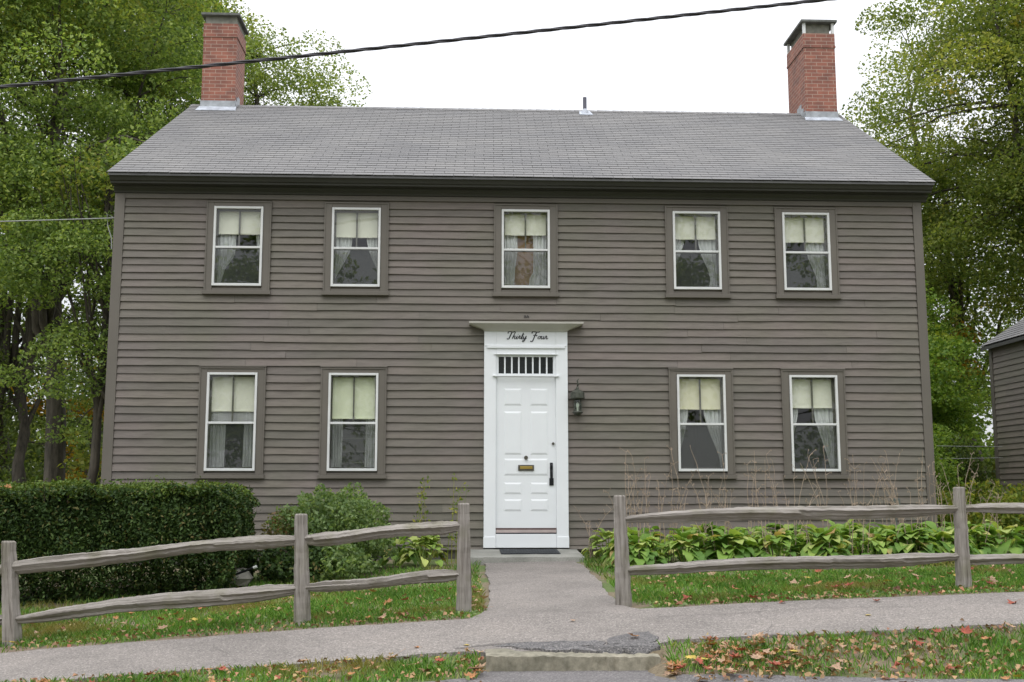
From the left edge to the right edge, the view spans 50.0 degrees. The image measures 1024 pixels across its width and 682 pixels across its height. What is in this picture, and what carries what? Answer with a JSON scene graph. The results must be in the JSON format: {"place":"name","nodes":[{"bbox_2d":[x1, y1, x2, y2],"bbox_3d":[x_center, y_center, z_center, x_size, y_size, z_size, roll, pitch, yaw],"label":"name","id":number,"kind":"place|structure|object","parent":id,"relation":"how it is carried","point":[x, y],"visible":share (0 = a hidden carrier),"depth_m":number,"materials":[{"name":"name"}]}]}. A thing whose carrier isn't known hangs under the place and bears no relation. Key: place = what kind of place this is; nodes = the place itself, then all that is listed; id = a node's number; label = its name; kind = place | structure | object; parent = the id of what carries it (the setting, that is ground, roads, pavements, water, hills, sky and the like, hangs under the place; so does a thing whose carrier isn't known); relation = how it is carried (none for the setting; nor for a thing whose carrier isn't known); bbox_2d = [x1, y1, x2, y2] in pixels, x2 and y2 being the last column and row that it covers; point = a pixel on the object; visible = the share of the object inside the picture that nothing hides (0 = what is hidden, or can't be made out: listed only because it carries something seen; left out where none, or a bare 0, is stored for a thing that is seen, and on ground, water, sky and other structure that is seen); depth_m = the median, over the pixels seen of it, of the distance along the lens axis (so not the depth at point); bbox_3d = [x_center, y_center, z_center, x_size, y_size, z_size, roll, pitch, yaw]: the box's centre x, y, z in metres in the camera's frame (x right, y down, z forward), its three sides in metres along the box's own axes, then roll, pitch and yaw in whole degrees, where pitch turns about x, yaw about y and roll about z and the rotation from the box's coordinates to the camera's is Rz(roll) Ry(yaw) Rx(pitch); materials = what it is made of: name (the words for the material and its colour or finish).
{"place":"outdoors","nodes":[
{"label":"outdoors","id":0,"kind":"place"},
{"bbox_2d":[0,0,834,88],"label":"power cable","id":1,"kind":"object","parent":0,"point":[401,45],"visible":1,"depth_m":13.05,"materials":[{"name":"black rubber"}]},
{"bbox_2d":[0,592,1023,681],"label":"sidewalk","id":2,"kind":"structure","parent":0,"point":[451,637],"depth_m":8.70,"materials":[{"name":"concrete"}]},
{"bbox_2d":[491,640,605,646],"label":"broken asphalt","id":3,"kind":"structure","parent":2,"relation":"on","point":[575,643],"depth_m":8.21,"materials":[{"name":"grey asphalt"}]},
{"bbox_2d":[607,631,658,643],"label":"broken asphalt","id":4,"kind":"structure","parent":2,"relation":"on","point":[643,637],"depth_m":8.24,"materials":[{"name":"grey asphalt"}]},
{"bbox_2d":[0,536,1023,681],"bbox_3d":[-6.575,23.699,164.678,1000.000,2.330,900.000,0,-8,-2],"label":"ground","id":5,"kind":"structure","parent":0,"point":[659,669],"depth_m":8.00,"materials":[{"name":"green plant"}]},
{"bbox_2d":[0,461,100,485],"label":"underbrush","id":6,"kind":"object","parent":5,"relation":"on","point":[9,473],"visible":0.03,"depth_m":30.35,"materials":[{"name":"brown plant"}]},
{"bbox_2d":[0,245,101,481],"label":"woodland tree","id":7,"kind":"object","parent":5,"relation":"on","point":[6,454],"visible":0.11,"depth_m":36.18,"materials":[{"name":"plant"}]},
{"bbox_2d":[0,121,103,483],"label":"woodland tree","id":8,"kind":"object","parent":5,"relation":"on","point":[9,352],"visible":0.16,"depth_m":27.56,"materials":[{"name":"green plant"}]},
{"bbox_2d":[5,239,103,479],"bbox_3d":[-11.149,0.649,33.437,9.196,9.970,8.570,-4,-9,28],"label":"woodland tree","id":9,"kind":"object","parent":5,"relation":"on","point":[80,312],"visible":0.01,"depth_m":33.74,"materials":[{"name":"green plant"}]},
{"bbox_2d":[9,358,103,479],"bbox_3d":[-11.100,2.510,28.788,3.766,5.004,3.035,5,-9,-33],"label":"orange sapling","id":10,"kind":"object","parent":5,"relation":"on","point":[40,408],"visible":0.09,"depth_m":28.75,"materials":[{"name":"plant"}]},
{"bbox_2d":[0,63,144,484],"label":"maple tree","id":11,"kind":"object","parent":5,"relation":"on","point":[83,346],"visible":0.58,"depth_m":22.52,"materials":[{"name":"green plant"}]},
{"bbox_2d":[57,389,104,483],"bbox_3d":[-9.487,2.822,25.565,2.065,3.534,1.726,6,-10,-39],"label":"yellow sapling","id":12,"kind":"object","parent":5,"relation":"on","point":[81,456],"visible":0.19,"depth_m":25.14,"materials":[{"name":"plant"}]},
{"bbox_2d":[66,405,102,476],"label":"woodland tree","id":13,"kind":"object","parent":5,"relation":"on","point":[85,446],"depth_m":40.44,"materials":[{"name":"green plant"}]},
{"bbox_2d":[0,0,256,258],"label":"maple tree","id":14,"kind":"object","parent":5,"relation":"on","point":[122,97],"visible":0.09,"depth_m":29.50,"materials":[{"name":"green plant"}]},
{"bbox_2d":[0,0,260,482],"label":"maple tree","id":15,"kind":"object","parent":5,"relation":"on","point":[51,19],"visible":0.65,"depth_m":24.39,"materials":[{"name":"green plant"}]},
{"bbox_2d":[0,475,260,608],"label":"yew hedge","id":16,"kind":"object","parent":5,"relation":"on","point":[54,518],"visible":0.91,"depth_m":12.30,"materials":[{"name":"green plant"}]},
{"bbox_2d":[0,616,468,652],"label":"soil margin","id":17,"kind":"object","parent":5,"relation":"on","point":[167,638],"visible":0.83,"depth_m":9.38,"materials":[{"name":"brown soil"}]},
{"bbox_2d":[0,503,471,646],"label":"split rail fence","id":18,"kind":"object","parent":5,"relation":"on","point":[12,619],"visible":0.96,"depth_m":9.71,"materials":[{"name":"grey wood"}]},
{"bbox_2d":[227,567,252,586],"bbox_3d":[-3.340,2.817,13.152,0.482,0.266,0.477,0,-8,-2],"label":"field stone","id":19,"kind":"object","parent":5,"relation":"on","point":[244,578],"visible":0.29,"depth_m":13.02,"materials":[{"name":"grey stone"}]},
{"bbox_2d":[140,1,370,130],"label":"elm tree","id":20,"kind":"object","parent":5,"relation":"on","point":[265,76],"visible":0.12,"depth_m":33.45,"materials":[{"name":"green plant"}]},
{"bbox_2d":[259,503,293,565],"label":"barberry shrub","id":21,"kind":"object","parent":5,"relation":"on","point":[283,528],"visible":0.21,"depth_m":13.94,"materials":[{"name":"green plant"}]},
{"bbox_2d":[246,544,381,581],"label":"dark groundcover shrub","id":22,"kind":"object","parent":5,"relation":"on","point":[276,563],"visible":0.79,"depth_m":13.23,"materials":[{"name":"green plant"}]},
{"bbox_2d":[265,482,397,569],"bbox_3d":[-2.324,2.445,14.308,1.758,1.215,1.814,0,-8,-2],"label":"rounded shrub","id":23,"kind":"object","parent":5,"relation":"on","point":[325,513],"visible":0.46,"depth_m":14.01,"materials":[{"name":"green plant"}]},
{"bbox_2d":[370,536,421,565],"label":"hosta plant","id":24,"kind":"object","parent":5,"relation":"on","point":[385,560],"visible":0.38,"depth_m":15.07,"materials":[{"name":"green plant"}]},
{"bbox_2d":[412,476,430,563],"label":"tall perennial","id":25,"kind":"object","parent":5,"relation":"on","point":[424,498],"visible":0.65,"depth_m":15.53,"materials":[{"name":"green plant"}]},
{"bbox_2d":[396,535,448,567],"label":"hosta plant","id":26,"kind":"object","parent":5,"relation":"on","point":[428,541],"visible":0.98,"depth_m":14.79,"materials":[{"name":"green plant"}]},
{"bbox_2d":[447,473,469,562],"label":"tall perennial","id":27,"kind":"object","parent":5,"relation":"on","point":[461,499],"visible":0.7,"depth_m":15.48,"materials":[{"name":"green plant"}]},
{"bbox_2d":[8,402,995,494],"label":"distant woods","id":28,"kind":"object","parent":5,"relation":"on","point":[86,444],"depth_m":43.48,"materials":[{"name":"green plant"}]},
{"bbox_2d":[11,564,1023,681],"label":"leaf litter","id":29,"kind":"object","parent":5,"relation":"on","point":[802,647],"visible":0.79,"depth_m":7.88,"materials":[{"name":"plant"}]},
{"bbox_2d":[720,650,741,656],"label":"fallen leaf","id":30,"kind":"object","parent":29,"relation":"on","point":[735,655],"visible":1,"depth_m":7.72,"materials":[{"name":"brown plant"}]},
{"bbox_2d":[768,660,789,664],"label":"fallen leaf","id":31,"kind":"object","parent":29,"relation":"on","point":[774,662],"visible":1,"depth_m":7.53,"materials":[{"name":"brown plant"}]},
{"bbox_2d":[101,12,937,565],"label":"clapboard house","id":32,"kind":"structure","parent":5,"relation":"on","point":[525,324],"depth_m":16.73,"materials":[{"name":"wood"}]},
{"bbox_2d":[0,218,113,221],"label":"service wire","id":33,"kind":"object","parent":32,"relation":"attached to","point":[55,219],"visible":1,"depth_m":16.75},
{"bbox_2d":[194,365,266,478],"bbox_3d":[-4.167,1.205,16.353,1.016,1.675,0.211,0,-8,-2],"label":"window","id":34,"kind":"structure","parent":32,"relation":"in","point":[228,394],"depth_m":16.37,"materials":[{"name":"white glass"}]},
{"bbox_2d":[202,201,271,294],"bbox_3d":[-4.156,-1.409,16.714,1.016,1.447,0.211,0,-8,-2],"label":"window","id":35,"kind":"structure","parent":32,"relation":"in","point":[222,227],"depth_m":16.70,"materials":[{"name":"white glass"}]},
{"bbox_2d":[235,565,256,575],"bbox_3d":[-3.172,2.697,12.775,0.410,0.173,0.034,0,-8,-2],"label":"drain pipe","id":36,"kind":"object","parent":32,"relation":"attached to","point":[246,570],"visible":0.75,"depth_m":12.77,"materials":[{"name":"black metal"}]},
{"bbox_2d":[317,366,387,478],"bbox_3d":[-2.372,1.216,16.430,1.016,1.675,0.211,0,-8,-2],"label":"window","id":37,"kind":"structure","parent":32,"relation":"in","point":[360,396],"depth_m":16.44,"materials":[{"name":"white glass"}]},
{"bbox_2d":[321,202,388,295],"bbox_3d":[-2.376,-1.398,16.790,1.016,1.447,0.211,0,-8,-2],"label":"window","id":38,"kind":"structure","parent":32,"relation":"in","point":[340,227],"depth_m":16.78,"materials":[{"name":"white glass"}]},
{"bbox_2d":[514,236,533,284],"bbox_3d":[0.166,-0.774,17.049,1.100,2.190,0.080,0,-8,-2],"label":"inner door","id":39,"kind":"structure","parent":32,"relation":"in","point":[524,261],"depth_m":17.07,"materials":[{"name":"brown wood"}]},
{"bbox_2d":[497,355,553,374],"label":"transom window","id":40,"kind":"structure","parent":32,"relation":"in","point":[506,364],"depth_m":16.60,"materials":[{"name":"white paint"}]},
{"bbox_2d":[493,204,558,296],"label":"window","id":41,"kind":"structure","parent":32,"relation":"in","point":[543,227],"depth_m":16.91,"materials":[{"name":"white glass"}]},
{"bbox_2d":[496,377,555,527],"bbox_3d":[0.210,1.655,16.405,0.902,2.246,0.094,0,-8,-2],"label":"door","id":42,"kind":"structure","parent":32,"relation":"in","point":[525,406],"depth_m":16.42,"materials":[{"name":"white paint"}]},
{"bbox_2d":[664,206,730,298],"bbox_3d":[2.854,-1.367,17.017,1.016,1.447,0.211,0,-8,-2],"label":"window","id":43,"kind":"structure","parent":32,"relation":"in","point":[711,231],"depth_m":17.01,"materials":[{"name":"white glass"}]},
{"bbox_2d":[668,367,736,478],"bbox_3d":[2.864,1.247,16.657,1.016,1.675,0.211,0,-8,-2],"label":"window","id":44,"kind":"structure","parent":32,"relation":"in","point":[709,390],"depth_m":16.66,"materials":[{"name":"white glass"}]},
{"bbox_2d":[774,207,841,298],"bbox_3d":[4.567,-1.357,17.091,1.016,1.447,0.211,0,-8,-2],"label":"window","id":45,"kind":"structure","parent":32,"relation":"in","point":[812,231],"depth_m":17.08,"materials":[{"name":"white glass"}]},
{"bbox_2d":[780,368,850,478],"bbox_3d":[4.589,1.257,16.732,1.016,1.675,0.211,0,-8,-2],"label":"window","id":46,"kind":"structure","parent":32,"relation":"in","point":[810,388],"depth_m":16.74,"materials":[{"name":"white glass"}]},
{"bbox_2d":[961,446,1002,446],"bbox_3d":[8.014,2.100,22.192,3.702,0.090,0.012,-1,-8,4],"label":"clothes line","id":47,"kind":"object","parent":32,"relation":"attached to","point":[981,446],"visible":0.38,"depth_m":22.09,"materials":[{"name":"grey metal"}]},
{"bbox_2d":[471,549,584,564],"bbox_3d":[0.192,3.126,15.581,1.576,0.283,1.153,0,-8,-2],"label":"door stone","id":48,"kind":"object","parent":5,"relation":"on","point":[493,555],"visible":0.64,"depth_m":15.10,"materials":[{"name":"stone"}]},
{"bbox_2d":[499,549,560,553],"bbox_3d":[0.251,3.014,15.722,0.840,0.040,0.640,0,-8,-2],"label":"door mat","id":49,"kind":"object","parent":48,"relation":"on","point":[529,551],"depth_m":15.65,"materials":[{"name":"rubber"}]},
{"bbox_2d":[485,648,660,671],"bbox_3d":[0.436,2.403,7.996,1.260,0.283,0.355,0,-8,-2],"label":"curb step","id":50,"kind":"object","parent":5,"relation":"on","point":[504,659],"visible":0.67,"depth_m":7.87,"materials":[{"name":"stone"}]},
{"bbox_2d":[512,642,659,653],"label":"broken asphalt","id":51,"kind":"structure","parent":5,"relation":"on","point":[645,648],"depth_m":8.04,"materials":[{"name":"grey asphalt"}]},
{"bbox_2d":[574,504,613,559],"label":"hosta plant","id":52,"kind":"object","parent":5,"relation":"on","point":[596,540],"visible":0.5,"depth_m":15.34,"materials":[{"name":"green plant"}]},
{"bbox_2d":[601,450,658,565],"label":"hosta plant","id":53,"kind":"object","parent":5,"relation":"on","point":[610,550],"visible":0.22,"depth_m":13.97,"materials":[{"name":"green plant"}]},
{"bbox_2d":[605,447,668,568],"bbox_3d":[1.531,2.072,13.515,0.776,1.511,0.821,0,-8,-2],"label":"hosta plant","id":54,"kind":"object","parent":5,"relation":"on","point":[650,556],"visible":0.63,"depth_m":13.34,"materials":[{"name":"green plant"}]},
{"bbox_2d":[603,457,674,558],"bbox_3d":[1.801,2.318,15.200,0.806,1.445,0.857,-5,-9,30],"label":"hosta plant","id":55,"kind":"object","parent":5,"relation":"on","point":[654,534],"visible":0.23,"depth_m":15.21,"materials":[{"name":"green plant"}]},
{"bbox_2d":[662,659,683,665],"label":"fallen leaf","id":56,"kind":"object","parent":5,"relation":"on","point":[678,663],"visible":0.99,"depth_m":7.67,"materials":[{"name":"brown plant"}]},
{"bbox_2d":[656,445,717,563],"bbox_3d":[2.160,2.055,13.595,0.825,1.534,0.742,-5,-9,34],"label":"hosta plant","id":57,"kind":"object","parent":5,"relation":"on","point":[688,539],"visible":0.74,"depth_m":13.46,"materials":[{"name":"green plant"}]},
{"bbox_2d":[657,470,716,561],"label":"hosta plant","id":58,"kind":"object","parent":5,"relation":"on","point":[685,528],"visible":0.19,"depth_m":14.68,"materials":[{"name":"green plant"}]},
{"bbox_2d":[683,655,695,661],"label":"fallen leaf","id":59,"kind":"object","parent":5,"relation":"on","point":[691,656],"visible":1,"depth_m":7.72,"materials":[{"name":"yellow plant"}]},
{"bbox_2d":[680,472,730,548],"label":"hosta plant","id":60,"kind":"object","parent":5,"relation":"on","point":[702,530],"visible":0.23,"depth_m":15.32,"materials":[{"name":"green plant"}]},
{"bbox_2d":[690,445,759,559],"bbox_3d":[2.611,2.045,13.531,0.921,1.511,0.766,0,-8,-2],"label":"hosta plant","id":61,"kind":"object","parent":5,"relation":"on","point":[729,540],"visible":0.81,"depth_m":13.35,"materials":[{"name":"green plant"}]},
{"bbox_2d":[705,461,759,557],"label":"hosta plant","id":62,"kind":"object","parent":5,"relation":"on","point":[720,506],"visible":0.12,"depth_m":14.17,"materials":[{"name":"green plant"}]},
{"bbox_2d":[717,451,781,555],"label":"hosta plant","id":63,"kind":"object","parent":5,"relation":"on","point":[751,529],"visible":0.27,"depth_m":14.70,"materials":[{"name":"green plant"}]},
{"bbox_2d":[750,650,765,658],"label":"fallen leaf","id":64,"kind":"object","parent":5,"relation":"on","point":[756,656],"visible":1,"depth_m":7.69,"materials":[{"name":"beige plant"}]},
{"bbox_2d":[752,632,764,637],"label":"fallen leaf","id":65,"kind":"object","parent":5,"relation":"on","point":[761,634],"visible":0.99,"depth_m":8.13,"materials":[{"name":"beige plant"}]},
{"bbox_2d":[747,467,801,556],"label":"hosta plant","id":66,"kind":"object","parent":5,"relation":"on","point":[777,542],"visible":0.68,"depth_m":13.43,"materials":[{"name":"green plant"}]},
{"bbox_2d":[754,452,818,555],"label":"hosta plant","id":67,"kind":"object","parent":5,"relation":"on","point":[777,526],"visible":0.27,"depth_m":15.49,"materials":[{"name":"green plant"}]},
{"bbox_2d":[767,449,836,556],"bbox_3d":[3.758,2.110,14.046,0.811,1.469,0.714,0,-8,-2],"label":"hosta plant","id":68,"kind":"object","parent":5,"relation":"on","point":[799,534],"visible":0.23,"depth_m":14.07,"materials":[{"name":"green plant"}]},
{"bbox_2d":[614,487,1023,606],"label":"split rail fence","id":69,"kind":"object","parent":5,"relation":"on","point":[961,556],"visible":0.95,"depth_m":9.98,"materials":[{"name":"grey wood"}]},
{"bbox_2d":[785,445,852,555],"bbox_3d":[3.730,2.025,13.497,0.921,1.494,0.817,0,-8,-2],"label":"hosta plant","id":70,"kind":"object","parent":5,"relation":"on","point":[811,545],"visible":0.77,"depth_m":13.32,"materials":[{"name":"green plant"}]},
{"bbox_2d":[830,662,842,670],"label":"fallen leaf","id":71,"kind":"object","parent":5,"relation":"on","point":[836,666],"visible":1,"depth_m":7.48,"materials":[{"name":"beige plant"}]},
{"bbox_2d":[800,455,873,553],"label":"hosta plant","id":72,"kind":"object","parent":5,"relation":"on","point":[846,533],"visible":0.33,"depth_m":14.65,"materials":[{"name":"green plant"}]},
{"bbox_2d":[672,591,1022,606],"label":"soil margin","id":73,"kind":"object","parent":5,"relation":"on","point":[918,594],"visible":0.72,"depth_m":9.69,"materials":[{"name":"brown soil"}]},
{"bbox_2d":[844,458,882,548],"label":"hosta plant","id":74,"kind":"object","parent":5,"relation":"on","point":[866,527],"visible":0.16,"depth_m":15.54,"materials":[{"name":"green plant"}]},
{"bbox_2d":[843,450,897,554],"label":"hosta plant","id":75,"kind":"object","parent":5,"relation":"on","point":[876,538],"visible":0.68,"depth_m":13.50,"materials":[{"name":"green plant"}]},
{"bbox_2d":[861,483,920,554],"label":"hosta plant","id":76,"kind":"object","parent":5,"relation":"on","point":[891,527],"visible":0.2,"depth_m":14.16,"materials":[{"name":"green plant"}]},
{"bbox_2d":[871,449,942,542],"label":"hosta plant","id":77,"kind":"object","parent":5,"relation":"on","point":[915,524],"visible":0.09,"depth_m":14.73,"materials":[{"name":"green plant"}]},
{"bbox_2d":[877,451,941,563],"bbox_3d":[4.872,2.062,13.572,0.834,1.399,0.776,0,-8,-2],"label":"hosta plant","id":78,"kind":"object","parent":5,"relation":"on","point":[916,537],"visible":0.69,"depth_m":13.38,"materials":[{"name":"green plant"}]},
{"bbox_2d":[847,11,1002,269],"bbox_3d":[11.725,-2.375,31.669,4.772,15.503,4.718,-4,-9,24],"label":"maple tree","id":79,"kind":"object","parent":5,"relation":"on","point":[936,199],"visible":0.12,"depth_m":31.75,"materials":[{"name":"green plant"}]},
{"bbox_2d":[839,0,1023,332],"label":"maple tree","id":80,"kind":"object","parent":5,"relation":"on","point":[998,44],"visible":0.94,"depth_m":27.28,"materials":[{"name":"green plant"}]},
{"bbox_2d":[912,462,980,561],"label":"hosta plant","id":81,"kind":"object","parent":5,"relation":"on","point":[942,534],"visible":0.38,"depth_m":13.60,"materials":[{"name":"green plant"}]},
{"bbox_2d":[933,438,969,521],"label":"leafy shrub","id":82,"kind":"object","parent":5,"relation":"on","point":[941,471],"visible":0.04,"depth_m":20.97,"materials":[{"name":"green plant"}]},
{"bbox_2d":[927,461,979,544],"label":"hosta plant","id":83,"kind":"object","parent":5,"relation":"on","point":[949,523],"visible":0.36,"depth_m":15.39,"materials":[{"name":"green plant"}]},
{"bbox_2d":[933,422,977,480],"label":"leafy shrub","id":84,"kind":"object","parent":5,"relation":"on","point":[944,440],"visible":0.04,"depth_m":23.26,"materials":[{"name":"green plant"}]},
{"bbox_2d":[925,280,993,488],"bbox_3d":[8.852,1.543,26.432,5.880,6.328,4.479,0,-8,-2],"label":"understory tree","id":85,"kind":"object","parent":5,"relation":"on","point":[946,402],"visible":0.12,"depth_m":25.50,"materials":[{"name":"green plant"}]},
{"bbox_2d":[925,255,993,440],"bbox_3d":[9.954,0.987,29.357,5.846,8.204,5.727,0,-8,-2],"label":"maple tree","id":86,"kind":"object","parent":5,"relation":"on","point":[936,283],"visible":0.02,"depth_m":29.07,"materials":[{"name":"green plant"}]},
{"bbox_2d":[937,479,991,525],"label":"goldenrod clump","id":87,"kind":"object","parent":5,"relation":"on","point":[986,481],"visible":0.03,"depth_m":20.67,"materials":[{"name":"green plant"}]},
{"bbox_2d":[934,435,995,513],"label":"leafy shrub","id":88,"kind":"object","parent":5,"relation":"on","point":[983,464],"visible":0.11,"depth_m":22.86,"materials":[{"name":"green plant"}]},
{"bbox_2d":[959,625,973,634],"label":"fallen leaf","id":89,"kind":"object","parent":5,"relation":"on","point":[966,629],"visible":1,"depth_m":8.09,"materials":[{"name":"red plant"}]},
{"bbox_2d":[920,160,1023,482],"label":"maple tree","id":90,"kind":"object","parent":5,"relation":"on","point":[954,292],"visible":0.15,"depth_m":31.61,"materials":[{"name":"green plant"}]},
{"bbox_2d":[944,452,1005,554],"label":"hosta plant","id":91,"kind":"object","parent":5,"relation":"on","point":[978,532],"visible":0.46,"depth_m":14.09,"materials":[{"name":"green plant"}]},
{"bbox_2d":[936,266,1019,468],"bbox_3d":[12.407,0.782,37.473,10.242,10.749,8.346,0,-8,-2],"label":"woodland tree","id":92,"kind":"object","parent":5,"relation":"on","point":[989,434],"visible":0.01,"depth_m":36.13,"materials":[{"name":"green plant"}]},
{"bbox_2d":[936,478,1023,534],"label":"goldenrod clump","id":93,"kind":"object","parent":5,"relation":"on","point":[1008,498],"visible":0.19,"depth_m":17.32,"materials":[{"name":"green plant"}]},
{"bbox_2d":[943,481,1023,537],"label":"goldenrod clump","id":94,"kind":"object","parent":5,"relation":"on","point":[1021,496],"visible":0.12,"depth_m":18.72,"materials":[{"name":"green plant"}]},
{"bbox_2d":[945,480,1023,538],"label":"goldenrod clump","id":95,"kind":"object","parent":5,"relation":"on","point":[976,497],"visible":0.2,"depth_m":18.23,"materials":[{"name":"green plant"}]},
{"bbox_2d":[974,479,1023,553],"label":"hosta plant","id":96,"kind":"object","parent":5,"relation":"on","point":[996,530],"visible":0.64,"depth_m":14.23,"materials":[{"name":"green plant"}]},
{"bbox_2d":[980,318,1023,494],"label":"neighbour barn","id":97,"kind":"structure","parent":5,"relation":"on","point":[1005,348],"depth_m":21.86,"materials":[{"name":"wood"}]},
{"bbox_2d":[992,478,1023,525],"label":"goldenrod clump","id":98,"kind":"object","parent":5,"relation":"on","point":[998,484],"visible":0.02,"depth_m":19.59,"materials":[{"name":"green plant"}]},
{"bbox_2d":[0,0,1023,467],"label":"sky","id":99,"kind":"structure","parent":0,"point":[733,61],"materials":[{"name":"white"}]},
{"bbox_2d":[469,561,637,618],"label":"front path","id":100,"kind":"structure","parent":0,"point":[524,589],"depth_m":11.27,"materials":[{"name":"concrete"}]},
{"bbox_2d":[430,670,1023,681],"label":"road","id":101,"kind":"structure","parent":0,"point":[571,676],"depth_m":7.43,"materials":[{"name":"grey asphalt"}]},
{"bbox_2d":[464,671,477,677],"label":"fallen leaf","id":102,"kind":"object","parent":101,"relation":"on","point":[470,675],"visible":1,"depth_m":7.46,"materials":[{"name":"brown plant"}]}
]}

